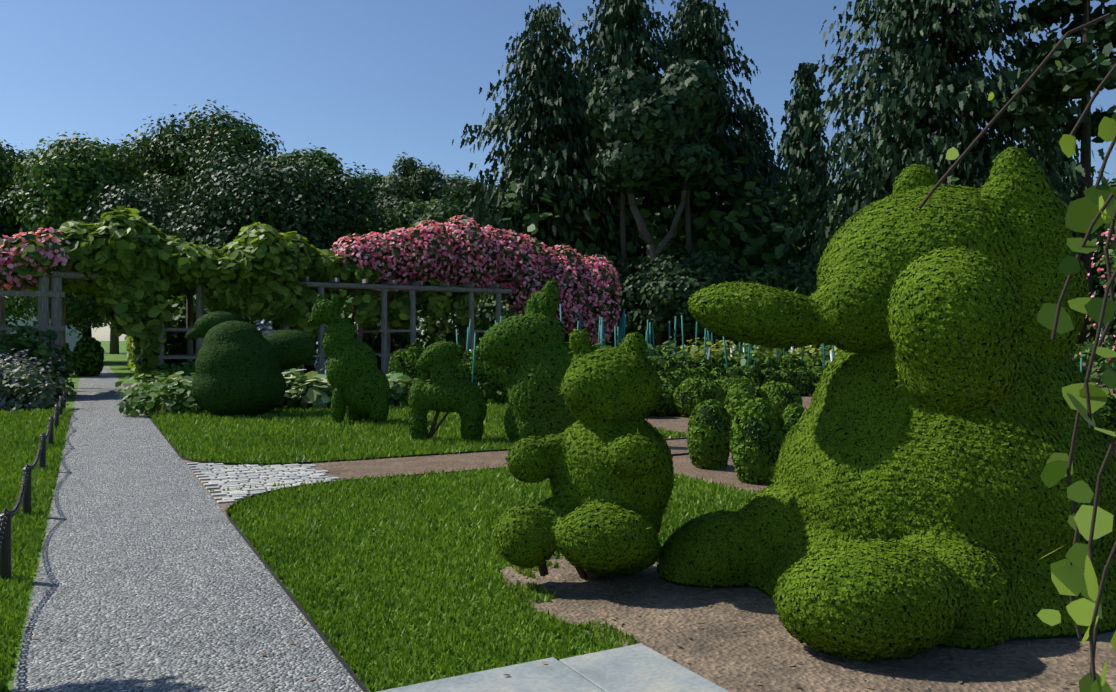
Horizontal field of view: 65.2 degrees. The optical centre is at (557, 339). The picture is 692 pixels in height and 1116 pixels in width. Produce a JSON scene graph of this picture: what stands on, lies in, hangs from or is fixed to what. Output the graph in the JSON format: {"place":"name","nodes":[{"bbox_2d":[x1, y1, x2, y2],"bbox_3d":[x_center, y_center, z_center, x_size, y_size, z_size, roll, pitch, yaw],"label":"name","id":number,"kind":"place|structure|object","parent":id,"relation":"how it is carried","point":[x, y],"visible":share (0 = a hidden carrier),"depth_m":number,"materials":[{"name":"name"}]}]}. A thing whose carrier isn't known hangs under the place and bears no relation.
{"place":"outdoors","nodes":[
{"label":"outdoors","id":0,"kind":"place"},
{"bbox_2d":[0,395,59,411],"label":"bed soil","id":1,"kind":"structure","parent":0,"point":[55,400],"depth_m":20.46,"materials":[{"name":"soil"}]},
{"bbox_2d":[0,324,75,395],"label":"shrubs","id":2,"kind":"object","parent":1,"relation":"on","point":[38,349],"visible":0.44,"depth_m":23.99,"materials":[{"name":"green plant"}]},
{"bbox_2d":[0,349,75,411],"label":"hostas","id":3,"kind":"object","parent":1,"relation":"on","point":[22,390],"depth_m":20.12,"materials":[{"name":"plant"}]},
{"bbox_2d":[5,290,81,350],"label":"house walls","id":4,"kind":"structure","parent":0,"point":[72,340],"depth_m":56.99,"materials":[{"name":"grey"}]},
{"bbox_2d":[12,366,362,691],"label":"gravel path","id":5,"kind":"structure","parent":0,"point":[185,604],"depth_m":5.61,"materials":[{"name":"gravel"}]},
{"bbox_2d":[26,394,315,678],"bbox_3d":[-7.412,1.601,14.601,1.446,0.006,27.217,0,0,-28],"label":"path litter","id":6,"kind":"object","parent":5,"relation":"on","point":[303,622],"depth_m":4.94,"materials":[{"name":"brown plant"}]},
{"bbox_2d":[122,383,312,416],"bbox_3d":[-5.610,1.610,28.235,14.700,0.001,17.000,0,0,-28],"label":"soil bed","id":7,"kind":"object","parent":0,"point":[126,384],"depth_m":30.12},
{"bbox_2d":[146,362,194,381],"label":"shrub","id":8,"kind":"object","parent":7,"relation":"on","point":[187,368],"visible":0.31,"depth_m":27.36,"materials":[{"name":"green plant"}]},
{"bbox_2d":[7,206,477,380],"bbox_3d":[-10.257,-1.326,29.570,14.505,5.928,9.538,0,0,-1],"label":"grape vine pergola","id":9,"kind":"object","parent":7,"relation":"on","point":[256,271],"visible":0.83,"depth_m":28.07,"materials":[{"name":"green plant"}]},
{"bbox_2d":[0,214,621,343],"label":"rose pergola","id":10,"kind":"object","parent":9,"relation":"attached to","point":[487,280],"depth_m":34.63,"materials":[{"name":"plant"}]},
{"bbox_2d":[0,227,71,297],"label":"rose arch flowers","id":11,"kind":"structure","parent":10,"relation":"attached to","point":[57,259],"depth_m":25.18,"materials":[{"name":"plant"}]},
{"bbox_2d":[0,269,511,391],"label":"pergola","id":12,"kind":"object","parent":7,"relation":"on","point":[385,290],"visible":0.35,"depth_m":30.69,"materials":[{"name":"grey wood"}]},
{"bbox_2d":[256,320,327,372],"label":"hydrangea","id":13,"kind":"object","parent":7,"relation":"on","point":[266,325],"visible":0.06,"depth_m":32.36,"materials":[{"name":"plant"}]},
{"bbox_2d":[156,368,429,412],"bbox_3d":[-5.864,1.215,20.727,7.045,1.089,3.409,0,0,-28],"label":"shrub","id":14,"kind":"object","parent":7,"relation":"on","point":[316,396],"visible":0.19,"depth_m":19.85,"materials":[{"name":"green plant"}]},
{"bbox_2d":[115,369,507,416],"bbox_3d":[-6.224,1.224,22.164,9.026,0.924,7.175,0,0,-28],"label":"shrub","id":15,"kind":"object","parent":7,"relation":"on","point":[145,394],"visible":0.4,"depth_m":19.27,"materials":[{"name":"green plant"}]},
{"bbox_2d":[387,349,405,378],"bbox_3d":[-3.929,1.002,22.030,0.830,1.570,0.851,0,0,-28],"label":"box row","id":16,"kind":"object","parent":7,"relation":"on","point":[396,363],"visible":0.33,"depth_m":21.77,"materials":[{"name":"green"}]},
{"bbox_2d":[403,343,423,379],"bbox_3d":[-3.594,0.937,21.953,0.814,1.723,0.819,0,0,-28],"label":"box row","id":17,"kind":"object","parent":7,"relation":"on","point":[413,352],"visible":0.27,"depth_m":21.67,"materials":[{"name":"green"}]},
{"bbox_2d":[416,370,429,381],"bbox_3d":[-3.257,1.029,21.877,0.794,1.492,0.807,0,0,-28],"label":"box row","id":18,"kind":"object","parent":7,"relation":"on","point":[424,375],"visible":0.04,"depth_m":21.54,"materials":[{"name":"green"}]},
{"bbox_2d":[453,342,463,373],"bbox_3d":[-2.601,0.929,21.712,0.818,1.739,0.829,0,0,-28],"label":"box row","id":19,"kind":"object","parent":7,"relation":"on","point":[460,351],"visible":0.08,"depth_m":21.49,"materials":[{"name":"green"}]},
{"bbox_2d":[455,350,470,380],"bbox_3d":[-2.266,1.015,21.639,0.787,1.520,0.786,0,0,-28],"label":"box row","id":20,"kind":"object","parent":7,"relation":"on","point":[462,367],"visible":0.17,"depth_m":21.35,"materials":[{"name":"green"}]},
{"bbox_2d":[467,348,483,389],"bbox_3d":[-1.931,0.983,21.562,0.819,1.608,0.816,0,0,-28],"label":"box row","id":21,"kind":"object","parent":7,"relation":"on","point":[478,373],"visible":0.15,"depth_m":21.24,"materials":[{"name":"green"}]},
{"bbox_2d":[481,359,497,403],"bbox_3d":[-1.605,0.934,21.491,0.833,1.728,0.824,0,0,-28],"label":"box row","id":22,"kind":"object","parent":7,"relation":"on","point":[489,370],"visible":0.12,"depth_m":21.15,"materials":[{"name":"green"}]},
{"bbox_2d":[495,366,508,404],"bbox_3d":[-1.270,1.016,21.409,0.828,1.517,0.816,0,0,-28],"label":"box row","id":23,"kind":"object","parent":7,"relation":"on","point":[502,377],"visible":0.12,"depth_m":21.08,"materials":[{"name":"green"}]},
{"bbox_2d":[315,439,688,478],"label":"mulch path","id":24,"kind":"structure","parent":0,"point":[428,462],"depth_m":11.33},
{"bbox_2d":[339,441,687,474],"bbox_3d":[-0.027,1.597,12.100,6.208,0.006,1.522,0,0,-28],"label":"edging","id":25,"kind":"object","parent":24,"relation":"on","point":[441,464],"visible":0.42,"depth_m":11.27,"materials":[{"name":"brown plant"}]},
{"bbox_2d":[0,341,1108,691],"bbox_3d":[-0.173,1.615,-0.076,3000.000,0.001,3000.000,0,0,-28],"label":"lawn","id":26,"kind":"structure","parent":0,"point":[118,367],"depth_m":5.90,"materials":[{"name":"green plant"}]},
{"bbox_2d":[0,513,10,579],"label":"bollard","id":27,"kind":"object","parent":26,"relation":"on","point":[5,558],"visible":0.65,"depth_m":5.83,"materials":[{"name":"black"}]},
{"bbox_2d":[0,389,64,547],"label":"bollard chain","id":28,"kind":"object","parent":27,"relation":"attached to","point":[15,510],"visible":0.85,"depth_m":7.66,"materials":[{"name":"black"}]},
{"bbox_2d":[0,140,37,238],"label":"tree","id":29,"kind":"object","parent":26,"relation":"on","point":[7,160],"visible":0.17,"depth_m":61.64,"materials":[{"name":"green plant"}]},
{"bbox_2d":[23,467,31,514],"bbox_3d":[-4.850,1.370,7.968,0.072,0.490,0.072,0,0,-28],"label":"bollard","id":30,"kind":"object","parent":26,"relation":"on","point":[27,503],"visible":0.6,"depth_m":7.95,"materials":[{"name":"black"}]},
{"bbox_2d":[0,407,74,691],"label":"grass","id":31,"kind":"structure","parent":26,"relation":"on","point":[21,430],"depth_m":8.65,"materials":[{"name":"plant"}]},
{"bbox_2d":[40,435,45,468],"bbox_3d":[-6.322,1.370,10.697,0.072,0.490,0.072,0,0,-28],"label":"bollard","id":32,"kind":"object","parent":26,"relation":"on","point":[43,459],"visible":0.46,"depth_m":10.67,"materials":[{"name":"black"}]},
{"bbox_2d":[48,417,53,444],"bbox_3d":[-7.603,1.370,13.073,0.072,0.490,0.072,0,0,-28],"label":"bollard","id":33,"kind":"object","parent":26,"relation":"on","point":[51,438],"visible":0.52,"depth_m":13.05,"materials":[{"name":"black"}]},
{"bbox_2d":[55,405,58,428],"bbox_3d":[-8.932,1.370,15.538,0.072,0.490,0.072,0,0,-28],"label":"bollard","id":34,"kind":"object","parent":26,"relation":"on","point":[57,421],"visible":0.6,"depth_m":15.52,"materials":[{"name":"black"}]},
{"bbox_2d":[12,336,103,376],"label":"hedge","id":35,"kind":"object","parent":26,"relation":"on","point":[87,355],"visible":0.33,"depth_m":38.33,"materials":[{"name":"green"}]},
{"bbox_2d":[5,288,113,337],"bbox_3d":[-23.268,-1.241,40.688,6.135,5.926,6.592,0,0,17],"label":"maple tree","id":36,"kind":"object","parent":26,"relation":"on","point":[83,312],"visible":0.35,"depth_m":39.39,"materials":[{"name":"green plant"}]},
{"bbox_2d":[59,396,62,415],"bbox_3d":[-10.213,1.370,17.914,0.072,0.490,0.072,0,0,-28],"label":"bollard","id":37,"kind":"object","parent":26,"relation":"on","point":[61,410],"visible":0.5,"depth_m":17.89,"materials":[{"name":"black"}]},
{"bbox_2d":[62,390,65,407],"bbox_3d":[-11.495,1.370,20.291,0.072,0.490,0.072,0,0,-28],"label":"bollard","id":38,"kind":"object","parent":26,"relation":"on","point":[64,404],"visible":0.52,"depth_m":20.27,"materials":[{"name":"black"}]},
{"bbox_2d":[0,131,177,336],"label":"tree","id":39,"kind":"object","parent":26,"relation":"on","point":[61,180],"visible":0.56,"depth_m":57.55,"materials":[{"name":"green plant"}]},
{"bbox_2d":[109,321,118,353],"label":"tree","id":40,"kind":"object","parent":26,"relation":"on","point":[114,343],"depth_m":98.38,"materials":[{"name":"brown plant"}]},
{"bbox_2d":[84,136,155,164],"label":"tree","id":41,"kind":"object","parent":26,"relation":"on","point":[123,143],"depth_m":69.02,"materials":[{"name":"green plant"}]},
{"bbox_2d":[71,184,196,366],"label":"dark yew tree","id":42,"kind":"object","parent":26,"relation":"on","point":[149,208],"visible":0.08,"depth_m":51.52,"materials":[{"name":"green plant"}]},
{"bbox_2d":[113,99,286,228],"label":"tree","id":43,"kind":"object","parent":26,"relation":"on","point":[166,154],"visible":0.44,"depth_m":61.76,"materials":[{"name":"green plant"}]},
{"bbox_2d":[184,311,315,416],"bbox_3d":[-6.797,0.502,18.418,2.974,2.263,2.074,0,0,6],"label":"topiary","id":44,"kind":"object","parent":26,"relation":"on","point":[240,366],"visible":1,"depth_m":17.73,"materials":[{"name":"plant"}]},
{"bbox_2d":[182,459,342,517],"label":"cobblestone joints","id":45,"kind":"object","parent":26,"relation":"on","point":[222,506],"depth_m":9.78,"materials":[{"name":"stone"}]},
{"bbox_2d":[187,462,339,503],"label":"cobble setts","id":46,"kind":"structure","parent":45,"relation":"on","point":[290,475],"depth_m":10.12,"materials":[{"name":"stone"}]},
{"bbox_2d":[161,143,395,300],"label":"dark yew tree","id":47,"kind":"object","parent":26,"relation":"on","point":[314,213],"visible":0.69,"depth_m":48.65,"materials":[{"name":"green plant"}]},
{"bbox_2d":[254,143,379,234],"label":"tree","id":48,"kind":"object","parent":26,"relation":"on","point":[328,159],"visible":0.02,"depth_m":59.35,"materials":[{"name":"green plant"}]},
{"bbox_2d":[164,292,483,374],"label":"shrubs behind pergola","id":49,"kind":"object","parent":26,"relation":"on","point":[175,343],"visible":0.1,"depth_m":35.68,"materials":[{"name":"green plant"}]},
{"bbox_2d":[308,293,389,423],"bbox_3d":[-3.981,0.369,16.666,1.611,2.521,0.867,0,0,-1],"label":"topiary","id":50,"kind":"object","parent":26,"relation":"on","point":[358,380],"visible":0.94,"depth_m":16.38,"materials":[{"name":"plant"}]},
{"bbox_2d":[344,208,425,317],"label":"tree","id":51,"kind":"object","parent":26,"relation":"on","point":[394,224],"visible":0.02,"depth_m":54.84,"materials":[{"name":"green plant"}]},
{"bbox_2d":[354,168,422,202],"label":"grey tree","id":52,"kind":"object","parent":26,"relation":"on","point":[380,176],"depth_m":79.38,"materials":[{"name":"brown plant"}]},
{"bbox_2d":[369,152,454,339],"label":"grey tree","id":53,"kind":"object","parent":26,"relation":"on","point":[409,180],"visible":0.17,"depth_m":73.40,"materials":[{"name":"green plant"}]},
{"bbox_2d":[149,401,686,469],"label":"grass","id":54,"kind":"structure","parent":26,"relation":"on","point":[277,435],"depth_m":14.09,"materials":[{"name":"plant"}]},
{"bbox_2d":[150,418,686,464],"bbox_3d":[-3.151,1.599,16.297,7.703,0.032,8.755,0,0,-28],"label":"lawn edging","id":55,"kind":"object","parent":26,"relation":"on","point":[224,463],"visible":0.42,"depth_m":11.76,"materials":[{"name":"black"}]},
{"bbox_2d":[366,191,494,333],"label":"tree","id":56,"kind":"object","parent":26,"relation":"on","point":[442,210],"visible":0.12,"depth_m":55.56,"materials":[{"name":"green plant"}]},
{"bbox_2d":[408,341,486,440],"bbox_3d":[-1.746,0.823,13.778,1.254,1.618,0.514,0,0,0],"label":"topiary","id":57,"kind":"object","parent":26,"relation":"on","point":[444,389],"visible":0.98,"depth_m":13.63,"materials":[{"name":"green"}]},
{"bbox_2d":[425,170,499,346],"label":"grey tree","id":58,"kind":"object","parent":26,"relation":"on","point":[456,183],"visible":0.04,"depth_m":73.48,"materials":[{"name":"green plant"}]},
{"bbox_2d":[226,449,730,691],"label":"lawn edging","id":59,"kind":"object","parent":26,"relation":"on","point":[332,649],"visible":0.33,"depth_m":5.35,"materials":[{"name":"black"}]},
{"bbox_2d":[377,657,603,691],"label":"flagstone","id":60,"kind":"object","parent":26,"relation":"on","point":[552,674],"visible":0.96,"depth_m":4.04,"materials":[{"name":"stone"}]},
{"bbox_2d":[474,293,572,339],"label":"understorey","id":61,"kind":"object","parent":26,"relation":"on","point":[486,311],"visible":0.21,"depth_m":45.47,"materials":[{"name":"green"}]},
{"bbox_2d":[478,278,578,441],"bbox_3d":[-0.149,0.499,13.638,2.040,2.916,1.466,0,0,-28],"label":"topiary","id":62,"kind":"object","parent":26,"relation":"on","point":[530,349],"visible":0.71,"depth_m":13.23,"materials":[{"name":"plant"}]},
{"bbox_2d":[451,0,654,265],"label":"conifer","id":63,"kind":"object","parent":26,"relation":"on","point":[547,83],"visible":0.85,"depth_m":50.53,"materials":[{"name":"green"}]},
{"bbox_2d":[571,60,633,262],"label":"tree","id":64,"kind":"object","parent":26,"relation":"on","point":[583,69],"depth_m":63.30,"materials":[{"name":"green"}]},
{"bbox_2d":[565,259,651,345],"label":"understorey","id":65,"kind":"object","parent":26,"relation":"on","point":[623,270],"depth_m":47.34,"materials":[{"name":"green"}]},
{"bbox_2d":[538,0,715,266],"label":"conifer","id":66,"kind":"object","parent":26,"relation":"on","point":[618,39],"visible":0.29,"depth_m":53.32,"materials":[{"name":"green"}]},
{"bbox_2d":[559,643,728,691],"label":"flagstone","id":67,"kind":"object","parent":26,"relation":"on","point":[640,667],"visible":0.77,"depth_m":4.16,"materials":[{"name":"stone"}]},
{"bbox_2d":[620,179,691,346],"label":"pale tree forked trunks","id":68,"kind":"object","parent":26,"relation":"on","point":[644,231],"visible":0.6,"depth_m":46.67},
{"bbox_2d":[584,56,730,194],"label":"tree foliage","id":69,"kind":"object","parent":26,"relation":"on","point":[658,133],"visible":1,"depth_m":45.87,"materials":[{"name":"plant"}]},
{"bbox_2d":[642,205,711,247],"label":"tree","id":70,"kind":"object","parent":26,"relation":"on","point":[691,229],"visible":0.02,"depth_m":105.43,"materials":[{"name":"green plant"}]},
{"bbox_2d":[614,244,773,348],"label":"understorey","id":71,"kind":"object","parent":26,"relation":"on","point":[667,284],"visible":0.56,"depth_m":45.00,"materials":[{"name":"green"}]},
{"bbox_2d":[634,0,789,251],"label":"conifer","id":72,"kind":"object","parent":26,"relation":"on","point":[700,35],"visible":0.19,"depth_m":55.31,"materials":[{"name":"green"}]},
{"bbox_2d":[692,264,794,349],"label":"understorey","id":73,"kind":"object","parent":26,"relation":"on","point":[770,275],"visible":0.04,"depth_m":44.49,"materials":[{"name":"green"}]},
{"bbox_2d":[709,104,799,265],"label":"tree","id":74,"kind":"object","parent":26,"relation":"on","point":[766,149],"visible":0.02,"depth_m":60.66,"materials":[{"name":"green"}]},
{"bbox_2d":[780,250,826,349],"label":"understorey","id":75,"kind":"object","parent":26,"relation":"on","point":[799,273],"visible":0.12,"depth_m":44.16,"materials":[{"name":"green"}]},
{"bbox_2d":[775,59,837,266],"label":"tree","id":76,"kind":"object","parent":26,"relation":"on","point":[798,155],"visible":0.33,"depth_m":78.14,"materials":[{"name":"green"}]},
{"bbox_2d":[498,138,1115,347],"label":"trees","id":77,"kind":"object","parent":26,"relation":"on","point":[729,231],"visible":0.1,"depth_m":50.56,"materials":[{"name":"green plant"}]},
{"bbox_2d":[568,343,1107,355],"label":"parterre hedge","id":78,"kind":"object","parent":26,"relation":"on","point":[788,349],"depth_m":46.29,"materials":[{"name":"green"}]},
{"bbox_2d":[825,192,859,225],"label":"tree","id":79,"kind":"object","parent":26,"relation":"on","point":[839,211],"depth_m":103.58,"materials":[{"name":"green plant"}]},
{"bbox_2d":[656,147,1115,660],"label":"bear topiary","id":80,"kind":"object","parent":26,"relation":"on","point":[907,502],"visible":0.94,"depth_m":5.06,"materials":[{"name":"plant"}]},
{"bbox_2d":[743,0,1114,345],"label":"conifer","id":81,"kind":"object","parent":26,"relation":"on","point":[931,78],"visible":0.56,"depth_m":44.04,"materials":[{"name":"green"}]},
{"bbox_2d":[948,0,1115,365],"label":"pine","id":82,"kind":"object","parent":26,"relation":"on","point":[1052,89],"visible":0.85,"depth_m":40.92,"materials":[{"name":"green"}]},
{"bbox_2d":[1017,122,1103,265],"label":"tree","id":83,"kind":"object","parent":26,"relation":"on","point":[1048,148],"visible":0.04,"depth_m":54.49,"materials":[{"name":"green"}]},
{"bbox_2d":[1091,253,1115,339],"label":"flowering shrub","id":84,"kind":"object","parent":26,"relation":"on","point":[1096,280],"visible":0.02,"depth_m":46.46,"materials":[{"name":"green"}]},
{"bbox_2d":[1094,252,1115,334],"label":"flowering shrub","id":85,"kind":"object","parent":26,"relation":"on","point":[1102,288],"visible":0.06,"depth_m":46.40,"materials":[{"name":"green"}]},
{"bbox_2d":[1100,173,1115,257],"bbox_3d":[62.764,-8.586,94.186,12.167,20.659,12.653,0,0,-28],"label":"flowering shrub","id":86,"kind":"object","parent":26,"relation":"on","point":[1112,184],"visible":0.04,"depth_m":93.68,"materials":[{"name":"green plant"}]},
{"bbox_2d":[0,0,1115,340],"label":"sky","id":87,"kind":"structure","parent":0,"point":[369,83],"materials":[{"name":"blue"}]},
{"bbox_2d":[500,554,1115,691],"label":"dirt ground","id":88,"kind":"structure","parent":0,"point":[732,662],"depth_m":4.52,"materials":[{"name":"soil"}]},
{"bbox_2d":[493,328,678,579],"bbox_3d":[0.229,0.768,5.894,1.123,1.704,1.137,0,0,21],"label":"bear topiary","id":89,"kind":"object","parent":88,"relation":"on","point":[604,463],"visible":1,"depth_m":5.63,"materials":[{"name":"plant"}]},
{"bbox_2d":[511,571,1115,689],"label":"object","id":90,"kind":"object","parent":88,"relation":"on","point":[960,681],"visible":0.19,"depth_m":4.53,"materials":[{"name":"brown plant"}]},
{"bbox_2d":[502,381,1115,493],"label":"garden path","id":91,"kind":"structure","parent":0,"point":[684,465],"depth_m":11.09,"materials":[{"name":"soil"}]},
{"bbox_2d":[651,378,678,415],"bbox_3d":[2.260,1.260,18.653,0.950,0.896,0.963,0,0,-28],"label":"egg box","id":92,"kind":"object","parent":91,"relation":"on","point":[665,407],"visible":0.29,"depth_m":18.29,"materials":[{"name":"green plant"}]},
{"bbox_2d":[672,376,724,417],"bbox_3d":[2.940,1.231,18.306,1.122,0.971,1.121,0,0,-28],"label":"egg box","id":93,"kind":"object","parent":91,"relation":"on","point":[690,393],"visible":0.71,"depth_m":17.95,"materials":[{"name":"green plant"}]},
{"bbox_2d":[687,399,730,469],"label":"shrub","id":94,"kind":"object","parent":91,"relation":"on","point":[709,428],"visible":0.98,"depth_m":10.82,"materials":[{"name":"green plant"}]},
{"bbox_2d":[645,365,824,417],"bbox_3d":[4.114,1.208,22.734,3.390,1.003,10.846,0,0,43],"label":"parterre hedge","id":95,"kind":"object","parent":91,"relation":"on","point":[801,380],"visible":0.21,"depth_m":24.79,"materials":[{"name":"green"}]},
{"bbox_2d":[716,375,754,397],"bbox_3d":[3.895,1.238,19.184,1.266,0.951,1.246,0,0,-28],"label":"egg box","id":96,"kind":"object","parent":91,"relation":"on","point":[726,382],"visible":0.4,"depth_m":18.93,"materials":[{"name":"green plant"}]},
{"bbox_2d":[647,354,827,372],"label":"parterre hedge","id":97,"kind":"object","parent":91,"relation":"on","point":[666,363],"visible":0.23,"depth_m":32.47,"materials":[{"name":"green"}]},
{"bbox_2d":[723,382,769,422],"bbox_3d":[3.228,1.219,14.950,0.875,1.006,0.876,0,0,-28],"label":"egg box","id":98,"kind":"object","parent":91,"relation":"on","point":[739,395],"visible":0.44,"depth_m":14.73,"materials":[{"name":"green plant"}]},
{"bbox_2d":[729,397,780,484],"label":"shrub","id":99,"kind":"object","parent":91,"relation":"on","point":[754,435],"visible":0.88,"depth_m":9.71,"materials":[{"name":"green plant"}]},
{"bbox_2d":[677,337,836,366],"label":"flowering shrubs","id":100,"kind":"object","parent":91,"relation":"on","point":[718,354],"visible":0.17,"depth_m":33.95,"materials":[{"name":"green plant"}]},
{"bbox_2d":[456,304,1081,382],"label":"teal garden stakes","id":101,"kind":"object","parent":91,"relation":"on","point":[620,330],"visible":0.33,"depth_m":32.98,"materials":[{"name":"teal"}]},
{"bbox_2d":[761,381,802,417],"bbox_3d":[4.282,1.251,17.014,0.912,0.921,0.932,0,0,-28],"label":"egg box","id":102,"kind":"object","parent":91,"relation":"on","point":[782,396],"visible":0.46,"depth_m":16.71,"materials":[{"name":"green plant"}]},
{"bbox_2d":[469,329,1101,384],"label":"flowers","id":103,"kind":"object","parent":91,"relation":"on","point":[830,351],"visible":0.04,"depth_m":32.26,"materials":[{"name":"white"}]},
{"bbox_2d":[779,403,804,449],"bbox_3d":[2.647,1.212,9.786,0.404,1.030,0.402,0,0,-28],"label":"egg box","id":104,"kind":"object","parent":91,"relation":"on","point":[791,414],"visible":0.27,"depth_m":9.70,"materials":[{"name":"green plant"}]},
{"bbox_2d":[591,339,1115,384],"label":"kitchen garden greens","id":105,"kind":"object","parent":91,"relation":"on","point":[1076,356],"visible":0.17,"depth_m":32.51,"materials":[{"name":"green plant"}]},
{"bbox_2d":[1078,229,1115,393],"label":"rose bush","id":106,"kind":"object","parent":91,"relation":"on","point":[1108,338],"depth_m":24.41,"materials":[{"name":"plant"}]},
{"bbox_2d":[1098,388,1115,442],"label":"hedge","id":107,"kind":"object","parent":91,"relation":"on","point":[1107,416],"visible":0.1,"depth_m":13.09,"materials":[{"name":"green"}]},
{"bbox_2d":[906,13,1115,691],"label":"grape vine","id":108,"kind":"object","parent":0,"point":[1076,578],"depth_m":1.89,"materials":[{"name":"plant"}]}
]}

